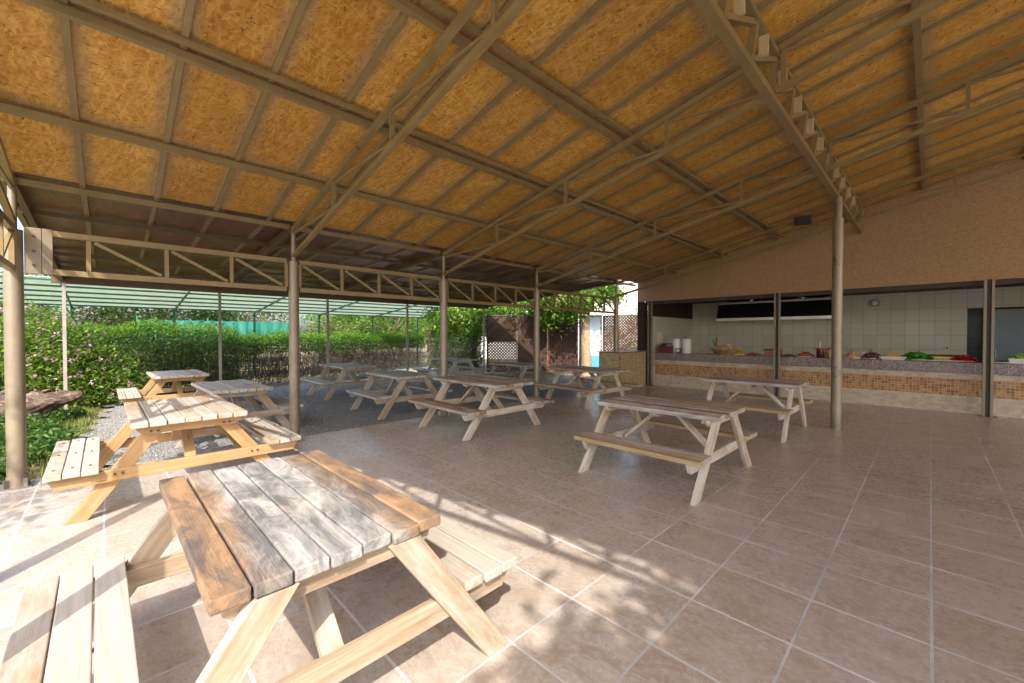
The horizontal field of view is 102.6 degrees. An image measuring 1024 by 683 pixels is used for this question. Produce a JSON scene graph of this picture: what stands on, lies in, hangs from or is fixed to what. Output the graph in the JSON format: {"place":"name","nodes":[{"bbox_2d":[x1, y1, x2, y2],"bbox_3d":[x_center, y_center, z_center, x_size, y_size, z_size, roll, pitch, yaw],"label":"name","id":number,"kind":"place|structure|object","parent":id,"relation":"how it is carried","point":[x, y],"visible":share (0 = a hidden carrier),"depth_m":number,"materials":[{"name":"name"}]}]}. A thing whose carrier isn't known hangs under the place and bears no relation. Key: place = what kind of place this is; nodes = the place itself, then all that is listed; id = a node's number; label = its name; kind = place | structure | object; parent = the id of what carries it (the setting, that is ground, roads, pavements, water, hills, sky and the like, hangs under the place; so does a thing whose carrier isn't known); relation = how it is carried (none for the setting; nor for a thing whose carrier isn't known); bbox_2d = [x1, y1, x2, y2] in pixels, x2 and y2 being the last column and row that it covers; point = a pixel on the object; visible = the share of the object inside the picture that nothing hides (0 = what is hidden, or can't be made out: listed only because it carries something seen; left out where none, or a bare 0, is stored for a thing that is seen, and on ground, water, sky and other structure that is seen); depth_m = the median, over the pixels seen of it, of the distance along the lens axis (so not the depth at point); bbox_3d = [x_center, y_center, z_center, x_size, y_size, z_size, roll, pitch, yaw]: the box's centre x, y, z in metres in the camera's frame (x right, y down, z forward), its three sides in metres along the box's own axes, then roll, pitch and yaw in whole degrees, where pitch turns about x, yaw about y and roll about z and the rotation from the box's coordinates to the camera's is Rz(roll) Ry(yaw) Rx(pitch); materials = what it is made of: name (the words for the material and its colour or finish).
{"place":"outdoors","nodes":[
{"label":"outdoors","id":0,"kind":"place"},
{"bbox_2d":[0,205,432,339],"label":"sky","id":1,"kind":"structure","parent":0,"point":[19,226],"materials":[{"name":"white"}]},
{"bbox_2d":[0,339,578,484],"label":"ground","id":2,"kind":"structure","parent":0,"point":[37,465],"depth_m":17.87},
{"bbox_2d":[0,387,84,420],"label":"driftwood log","id":3,"kind":"object","parent":2,"relation":"on","point":[44,402],"visible":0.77,"depth_m":7.29,"materials":[{"name":"brown wood"}]},
{"bbox_2d":[0,407,87,480],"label":"ground cover","id":4,"kind":"object","parent":2,"relation":"on","point":[51,422],"visible":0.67,"depth_m":5.95,"materials":[{"name":"green plant"}]},
{"bbox_2d":[0,316,131,368],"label":"bush","id":5,"kind":"object","parent":2,"relation":"on","point":[86,326],"visible":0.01,"depth_m":13.14,"materials":[{"name":"green plant"}]},
{"bbox_2d":[0,266,132,350],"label":"olive tree","id":6,"kind":"object","parent":2,"relation":"on","point":[81,313],"visible":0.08,"depth_m":19.59,"materials":[{"name":"green plant"}]},
{"bbox_2d":[0,295,165,409],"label":"lantana shrub","id":7,"kind":"object","parent":2,"relation":"on","point":[44,365],"visible":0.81,"depth_m":9.14,"materials":[{"name":"green plant"}]},
{"bbox_2d":[104,312,204,383],"bbox_3d":[-12.213,0.358,14.092,2.972,2.775,3.113,-1,1,-44],"label":"bush","id":8,"kind":"object","parent":2,"relation":"on","point":[126,319],"visible":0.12,"depth_m":13.61,"materials":[{"name":"green plant"}]},
{"bbox_2d":[82,306,260,355],"bbox_3d":[-17.551,-1.292,21.086,6.264,5.501,6.781,0,1,25],"label":"dark tree","id":9,"kind":"object","parent":2,"relation":"on","point":[163,314],"visible":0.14,"depth_m":19.58,"materials":[{"name":"green plant"}]},
{"bbox_2d":[162,313,258,379],"bbox_3d":[-11.132,0.362,15.548,3.239,2.836,2.846,0,1,-23],"label":"bush","id":10,"kind":"object","parent":2,"relation":"on","point":[216,324],"visible":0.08,"depth_m":15.31,"materials":[{"name":"green plant"}]},
{"bbox_2d":[136,316,288,368],"bbox_3d":[-13.973,0.125,19.895,6.260,2.500,0.201,-1,1,-44],"label":"netting fence","id":11,"kind":"object","parent":2,"relation":"on","point":[266,327],"visible":0.29,"depth_m":20.44,"materials":[{"name":"teal fabric"}]},
{"bbox_2d":[0,273,439,369],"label":"shade canopy","id":12,"kind":"object","parent":2,"relation":"on","point":[41,290],"visible":0.58,"depth_m":14.40,"materials":[{"name":"green fabric"}]},
{"bbox_2d":[183,310,288,360],"bbox_3d":[-17.557,-1.586,26.435,6.145,5.935,6.714,-1,1,-44],"label":"olive tree","id":13,"kind":"object","parent":2,"relation":"on","point":[263,318],"visible":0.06,"depth_m":26.79,"materials":[{"name":"green plant"}]},
{"bbox_2d":[0,371,572,482],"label":"grass","id":14,"kind":"structure","parent":2,"relation":"on","point":[82,421],"depth_m":7.23,"materials":[{"name":"green plant"}]},
{"bbox_2d":[299,314,371,357],"bbox_3d":[-11.533,-0.829,26.532,4.321,4.414,5.004,0,1,10],"label":"pale tree","id":15,"kind":"object","parent":2,"relation":"on","point":[338,321],"visible":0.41,"depth_m":25.95,"materials":[{"name":"green plant"}]},
{"bbox_2d":[307,316,363,362],"bbox_3d":[-9.552,0.189,22.181,3.524,3.106,2.902,-1,1,-44],"label":"bush","id":16,"kind":"object","parent":2,"relation":"on","point":[331,327],"visible":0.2,"depth_m":21.90,"materials":[{"name":"green plant"}]},
{"bbox_2d":[332,315,412,353],"bbox_3d":[-10.965,-1.442,31.156,6.923,5.513,6.953,-1,1,-44],"label":"tree","id":17,"kind":"object","parent":2,"relation":"on","point":[363,327],"visible":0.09,"depth_m":30.18,"materials":[{"name":"green plant"}]},
{"bbox_2d":[348,316,434,359],"bbox_3d":[-7.455,-1.012,25.442,4.609,4.840,4.388,-1,1,-44],"label":"pale tree","id":18,"kind":"object","parent":2,"relation":"on","point":[394,328],"visible":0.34,"depth_m":25.17,"materials":[{"name":"green plant"}]},
{"bbox_2d":[383,317,432,352],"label":"olive tree","id":19,"kind":"object","parent":2,"relation":"on","point":[409,328],"visible":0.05,"depth_m":35.80,"materials":[{"name":"green plant"}]},
{"bbox_2d":[402,316,449,357],"bbox_3d":[-5.966,-1.168,30.532,5.016,4.983,5.148,-1,1,-44],"label":"pale tree","id":20,"kind":"object","parent":2,"relation":"on","point":[428,329],"visible":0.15,"depth_m":29.94,"materials":[{"name":"green plant"}]},
{"bbox_2d":[417,302,526,364],"bbox_3d":[-1.796,-0.677,19.446,4.971,4.146,5.405,-1,1,-44],"label":"mulberry tree","id":21,"kind":"object","parent":2,"relation":"on","point":[458,318],"visible":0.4,"depth_m":18.07,"materials":[{"name":"green plant"}]},
{"bbox_2d":[0,0,1023,491],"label":"pavilion","id":22,"kind":"structure","parent":2,"relation":"on","point":[478,154],"depth_m":4.67,"materials":[{"name":"brown metal"}]},
{"bbox_2d":[793,211,812,225],"bbox_3d":[6.287,-2.688,8.863,0.340,0.330,0.135,0,1,28],"label":"floodlight","id":23,"kind":"object","parent":22,"relation":"hanging from","point":[802,220],"visible":0.97,"depth_m":8.82,"materials":[{"name":"black metal"}]},
{"bbox_2d":[495,280,626,375],"bbox_3d":[1.938,-0.826,16.860,4.196,4.598,4.924,-1,1,-44],"label":"mulberry tree","id":24,"kind":"object","parent":2,"relation":"on","point":[549,318],"visible":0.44,"depth_m":16.12,"materials":[{"name":"green plant"}]},
{"bbox_2d":[481,280,647,359],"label":"white building","id":25,"kind":"structure","parent":2,"relation":"on","point":[631,298],"depth_m":27.57,"materials":[{"name":"paint"}]},
{"bbox_2d":[602,325,620,344],"bbox_3d":[6.723,-0.440,27.715,1.300,1.400,0.095,0,1,11],"label":"window","id":26,"kind":"structure","parent":25,"relation":"in","point":[602,325],"depth_m":27.74,"materials":[{"name":"white ceramic"}]},
{"bbox_2d":[605,286,621,306],"bbox_3d":[6.723,-3.040,27.676,1.300,1.400,0.095,0,1,11],"label":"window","id":27,"kind":"structure","parent":25,"relation":"in","point":[620,286],"depth_m":27.63,"materials":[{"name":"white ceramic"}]},
{"bbox_2d":[605,301,647,352],"bbox_3d":[5.682,-0.241,18.330,3.176,3.406,3.109,-1,1,-44],"label":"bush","id":28,"kind":"object","parent":2,"relation":"on","point":[629,325],"visible":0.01,"depth_m":18.70,"materials":[{"name":"green plant"}]},
{"bbox_2d":[79,363,599,467],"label":"gravel","id":29,"kind":"structure","parent":0,"point":[319,414],"depth_m":8.60,"materials":[{"name":"grey gravel"}]},
{"bbox_2d":[0,316,246,395],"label":"hedge","id":30,"kind":"object","parent":29,"relation":"on","point":[176,331],"visible":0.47,"depth_m":11.18,"materials":[{"name":"green plant"}]},
{"bbox_2d":[117,369,210,418],"bbox_3d":[-7.266,1.070,8.896,1.714,0.792,1.861,1,1,45],"label":"picnic table","id":31,"kind":"object","parent":29,"relation":"on","point":[162,378],"visible":0.68,"depth_m":8.48,"materials":[{"name":"brown wood"}]},
{"bbox_2d":[163,379,302,447],"bbox_3d":[-4.677,1.106,6.812,1.665,0.783,1.724,1,1,44],"label":"picnic table","id":32,"kind":"object","parent":29,"relation":"on","point":[234,390],"visible":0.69,"depth_m":6.67,"materials":[{"name":"brown wood"}]},
{"bbox_2d":[229,329,426,384],"bbox_3d":[-6.478,0.434,16.460,1.684,1.815,9.372,0,1,21],"label":"hedge","id":33,"kind":"object","parent":29,"relation":"on","point":[320,346],"visible":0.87,"depth_m":14.72,"materials":[{"name":"green plant"}]},
{"bbox_2d":[300,363,389,399],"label":"picnic table","id":34,"kind":"object","parent":29,"relation":"on","point":[323,382],"visible":0.88,"depth_m":10.75,"materials":[{"name":"brown wood"}]},
{"bbox_2d":[346,370,452,419],"bbox_3d":[-2.398,1.066,8.724,1.705,0.786,1.554,-1,1,-42],"label":"picnic table","id":35,"kind":"object","parent":29,"relation":"on","point":[402,378],"visible":0.92,"depth_m":8.41,"materials":[{"name":"brown wood"}]},
{"bbox_2d":[413,357,489,381],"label":"picnic table","id":36,"kind":"object","parent":29,"relation":"on","point":[454,369],"visible":0.75,"depth_m":13.64,"materials":[{"name":"wood"}]},
{"bbox_2d":[426,325,486,370],"bbox_3d":[-2.691,0.255,19.247,1.696,2.102,3.711,-1,1,-44],"label":"hedge","id":37,"kind":"object","parent":29,"relation":"on","point":[452,346],"visible":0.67,"depth_m":18.63,"materials":[{"name":"green plant"}]},
{"bbox_2d":[486,314,516,371],"bbox_3d":[-0.425,0.075,17.109,1.300,2.401,0.130,0,1,0],"label":"lattice panel","id":38,"kind":"object","parent":29,"relation":"on","point":[501,329],"visible":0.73,"depth_m":17.06,"materials":[{"name":"brown wood"}]},
{"bbox_2d":[475,362,554,393],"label":"picnic table","id":39,"kind":"object","parent":29,"relation":"on","point":[521,372],"visible":0.86,"depth_m":11.87,"materials":[{"name":"wood"}]},
{"bbox_2d":[517,314,547,371],"bbox_3d":[0.848,0.075,17.110,1.300,2.401,0.130,0,1,0],"label":"lattice panel","id":40,"kind":"object","parent":29,"relation":"on","point":[525,341],"visible":0.66,"depth_m":17.06,"materials":[{"name":"brown wood"}]},
{"bbox_2d":[547,317,578,371],"bbox_3d":[2.121,0.075,17.112,1.300,2.401,0.130,0,1,0],"label":"lattice panel","id":41,"kind":"object","parent":29,"relation":"on","point":[563,350],"visible":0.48,"depth_m":17.07,"materials":[{"name":"brown wood"}]},
{"bbox_2d":[579,315,601,366],"bbox_3d":[3.270,0.121,17.065,0.950,2.450,0.097,0,1,0],"label":"blue door","id":42,"kind":"structure","parent":29,"relation":"on","point":[595,333],"depth_m":17.05,"materials":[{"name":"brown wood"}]},
{"bbox_2d":[602,314,647,354],"bbox_3d":[4.950,0.094,16.528,2.613,2.380,0.061,0,1,25],"label":"lattice panel","id":43,"kind":"object","parent":29,"relation":"on","point":[610,326],"visible":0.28,"depth_m":16.73,"materials":[{"name":"white wood"}]},
{"bbox_2d":[0,385,1023,682],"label":"tile floor","id":44,"kind":"structure","parent":0,"point":[872,543],"depth_m":2.96,"materials":[{"name":"beige tile"}]},
{"bbox_2d":[42,395,300,525],"bbox_3d":[-3.570,1.101,4.439,1.630,0.802,1.903,1,1,45],"label":"picnic table","id":45,"kind":"object","parent":44,"relation":"on","point":[149,421],"visible":1,"depth_m":4.03,"materials":[{"name":"brown wood"}]},
{"bbox_2d":[0,450,516,682],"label":"picnic table","id":46,"kind":"object","parent":44,"relation":"on","point":[263,543],"visible":1,"depth_m":1.69,"materials":[{"name":"brown wood"}]},
{"bbox_2d":[408,374,553,440],"bbox_3d":[-0.538,1.051,7.059,1.823,0.805,1.764,-1,1,-44],"label":"picnic table","id":47,"kind":"object","parent":44,"relation":"on","point":[492,386],"visible":1,"depth_m":6.84,"materials":[{"name":"brown wood"}]},
{"bbox_2d":[533,365,641,408],"bbox_3d":[1.727,1.017,9.605,1.805,0.798,1.853,-1,1,-40],"label":"picnic table","id":48,"kind":"object","parent":44,"relation":"on","point":[600,372],"visible":0.94,"depth_m":9.37,"materials":[{"name":"brown wood"}]},
{"bbox_2d":[596,350,646,387],"bbox_3d":[3.418,0.863,12.730,1.590,1.135,0.820,-1,1,-44],"label":"brick pedestal","id":49,"kind":"object","parent":44,"relation":"on","point":[633,362],"visible":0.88,"depth_m":12.33,"materials":[{"name":"brick"}]},
{"bbox_2d":[574,395,756,505],"bbox_3d":[1.824,1.119,4.818,1.714,0.774,1.422,-1,1,-44],"label":"picnic table","id":50,"kind":"object","parent":44,"relation":"on","point":[714,416],"visible":1,"depth_m":4.59,"materials":[{"name":"brown wood"}]},
{"bbox_2d":[694,375,812,442],"bbox_3d":[4.128,1.058,6.988,1.653,0.813,1.410,-1,1,-44],"label":"picnic table","id":51,"kind":"object","parent":44,"relation":"on","point":[789,409],"visible":0.91,"depth_m":6.78,"materials":[{"name":"brown wood"}]},
{"bbox_2d":[637,157,1023,417],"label":"kitchen building","id":52,"kind":"structure","parent":44,"relation":"on","point":[935,274],"depth_m":10.20,"materials":[{"name":"beige paint"}]},
{"bbox_2d":[657,332,661,343],"bbox_3d":[4.843,-0.120,13.440,0.300,0.380,0.036,-1,1,-44],"label":"switch panel","id":53,"kind":"object","parent":52,"relation":"attached to","point":[659,337],"visible":1,"depth_m":13.41,"materials":[{"name":"beige plastic"}]},
{"bbox_2d":[716,297,831,321],"bbox_3d":[8.333,-1.017,13.025,0.930,0.695,3.200,-1,1,-44],"label":"extractor hood","id":54,"kind":"object","parent":52,"relation":"attached to","point":[801,308],"visible":0.78,"depth_m":12.68,"materials":[{"name":"black metal"}]},
{"bbox_2d":[870,299,879,305],"bbox_3d":[10.278,-1.104,11.626,0.110,0.207,0.207,-1,1,-44],"label":"wall lamp","id":55,"kind":"object","parent":52,"relation":"attached to","point":[874,302],"visible":1,"depth_m":11.60,"materials":[{"name":"metal"}]},
{"bbox_2d":[994,311,1023,360],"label":"door","id":56,"kind":"structure","parent":52,"relation":"in","point":[1008,325],"depth_m":10.14,"materials":[{"name":"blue metal"}]},
{"bbox_2d":[652,353,1023,417],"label":"food counter","id":57,"kind":"object","parent":44,"relation":"on","point":[943,386],"visible":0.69,"depth_m":9.25,"materials":[{"name":"tile"}]},
{"bbox_2d":[659,343,672,352],"bbox_3d":[4.917,0.206,12.999,0.300,0.300,0.400,-1,1,-44],"label":"wooden crate","id":58,"kind":"object","parent":57,"relation":"on","point":[663,348],"visible":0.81,"depth_m":12.91,"materials":[{"name":"red wood"}]},
{"bbox_2d":[672,339,680,352],"bbox_3d":[5.177,0.134,12.889,0.276,0.448,0.276,-1,1,-44],"label":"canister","id":59,"kind":"object","parent":57,"relation":"on","point":[676,343],"visible":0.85,"depth_m":12.78,"materials":[{"name":"white ceramic"}]},
{"bbox_2d":[711,349,738,354],"bbox_3d":[6.108,0.294,11.770,0.461,0.164,0.733,-1,1,-44],"label":"bread basket","id":60,"kind":"object","parent":57,"relation":"on","point":[723,352],"visible":0.84,"depth_m":11.61,"materials":[{"name":"wicker"}]},
{"bbox_2d":[711,344,735,349],"bbox_3d":[6.078,0.220,11.784,0.532,0.307,0.588,0,1,3],"label":"bread pile","id":61,"kind":"object","parent":60,"relation":"in","point":[724,346],"visible":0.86,"depth_m":11.65,"materials":[{"name":"beige food"}]},
{"bbox_2d":[733,350,745,353],"bbox_3d":[6.333,0.335,11.466,0.389,0.220,0.307,0,1,26],"label":"chip heap","id":62,"kind":"object","parent":57,"relation":"on","point":[738,352],"visible":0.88,"depth_m":11.40,"materials":[{"name":"yellow food"}]},
{"bbox_2d":[764,349,781,355],"bbox_3d":[6.936,0.294,10.897,0.240,0.185,0.380,-1,1,-44],"label":"terracotta box","id":63,"kind":"object","parent":57,"relation":"on","point":[768,352],"visible":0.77,"depth_m":10.86,"materials":[{"name":"brown ceramic"}]},
{"bbox_2d":[814,342,824,357],"bbox_3d":[7.591,0.206,10.100,0.207,0.386,0.207,0,1,1],"label":"juice jug","id":64,"kind":"object","parent":57,"relation":"on","point":[820,352],"visible":1,"depth_m":10.05,"materials":[{"name":"red glass"}]},
{"bbox_2d":[824,349,827,357],"bbox_3d":[7.709,0.285,10.066,0.076,0.228,0.076,-1,1,-44],"label":"sauce bottle","id":65,"kind":"object","parent":57,"relation":"on","point":[825,354],"visible":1,"depth_m":10.04,"materials":[{"name":"brown glass"}]},
{"bbox_2d":[827,348,830,357],"bbox_3d":[7.748,0.208,9.939,0.207,0.386,0.207,0,1,1],"label":"juice jug","id":66,"kind":"object","parent":57,"relation":"on","point":[829,352],"visible":0.34,"depth_m":9.91,"materials":[{"name":"orange glass"}]},
{"bbox_2d":[842,349,862,358],"bbox_3d":[8.057,0.341,9.721,0.384,0.323,0.316,0,1,18],"label":"pastry heap","id":67,"kind":"object","parent":57,"relation":"on","point":[851,354],"visible":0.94,"depth_m":9.65,"materials":[{"name":"beige food"}]},
{"bbox_2d":[862,349,880,359],"bbox_3d":[8.298,0.344,9.463,0.334,0.341,0.412,-1,1,-44],"label":"meatball heap","id":68,"kind":"object","parent":57,"relation":"on","point":[870,354],"visible":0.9,"depth_m":9.38,"materials":[{"name":"brown food"}]},
{"bbox_2d":[879,356,906,359],"bbox_3d":[8.555,0.373,9.204,0.296,0.075,0.455,-1,1,-44],"label":"bowl","id":69,"kind":"object","parent":57,"relation":"on","point":[891,358],"visible":0.83,"depth_m":9.12,"materials":[{"name":"white ceramic"}]},
{"bbox_2d":[881,353,902,356],"bbox_3d":[8.569,0.338,9.199,0.272,0.159,0.426,-1,1,-44],"label":"lemon heap","id":70,"kind":"object","parent":69,"relation":"in","point":[893,355],"visible":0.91,"depth_m":9.16,"materials":[{"name":"yellow food"}]},
{"bbox_2d":[911,359,962,361],"bbox_3d":[9.048,0.404,8.701,0.292,0.028,1.032,-1,1,-44],"label":"plate","id":71,"kind":"object","parent":57,"relation":"on","point":[940,360],"visible":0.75,"depth_m":8.57,"materials":[{"name":"white ceramic"}]},
{"bbox_2d":[902,351,933,360],"bbox_3d":[8.799,0.360,8.936,0.406,0.308,0.586,-1,1,-44],"label":"lettuce heap","id":72,"kind":"object","parent":71,"relation":"on","point":[919,356],"visible":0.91,"depth_m":8.85,"materials":[{"name":"green food"}]},
{"bbox_2d":[949,355,979,361],"bbox_3d":[9.310,0.383,8.440,0.353,0.228,0.392,0,1,-17],"label":"tomato heap","id":73,"kind":"object","parent":71,"relation":"on","point":[965,358],"visible":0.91,"depth_m":8.37,"materials":[{"name":"red food"}]},
{"bbox_2d":[927,354,969,358],"bbox_3d":[9.328,0.350,8.815,0.240,0.135,0.720,-1,1,-44],"label":"brass lid","id":74,"kind":"object","parent":57,"relation":"on","point":[939,356],"visible":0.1,"depth_m":8.80,"materials":[{"name":"gold metal"}]},
{"bbox_2d":[1006,358,1023,363],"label":"bowl","id":75,"kind":"object","parent":57,"relation":"on","point":[1018,361],"visible":0.78,"depth_m":7.87,"materials":[{"name":"white ceramic"}]},
{"bbox_2d":[1008,353,1023,358],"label":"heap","id":76,"kind":"object","parent":75,"relation":"in","point":[1018,356],"visible":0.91,"depth_m":7.90,"materials":[{"name":"green food"}]},
{"bbox_3d":[7.421,0.380,10.361,0.258,0.028,0.361,-1,1,-44],"label":"plate","id":77,"kind":"object","parent":57,"relation":"on","visible":0},
{"bbox_2d":[797,351,814,355],"bbox_3d":[7.420,0.360,10.359,0.314,0.218,0.386,-1,1,-44],"label":"fried heap","id":78,"kind":"object","parent":77,"relation":"on","point":[805,353],"visible":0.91,"depth_m":10.31,"materials":[{"name":"orange food"}]},
{"bbox_2d":[682,339,690,352],"bbox_3d":[5.394,0.137,12.668,0.276,0.448,0.276,-1,1,-44],"label":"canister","id":79,"kind":"object","parent":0,"point":[686,345],"visible":0.91,"depth_m":12.55,"materials":[{"name":"white ceramic"}]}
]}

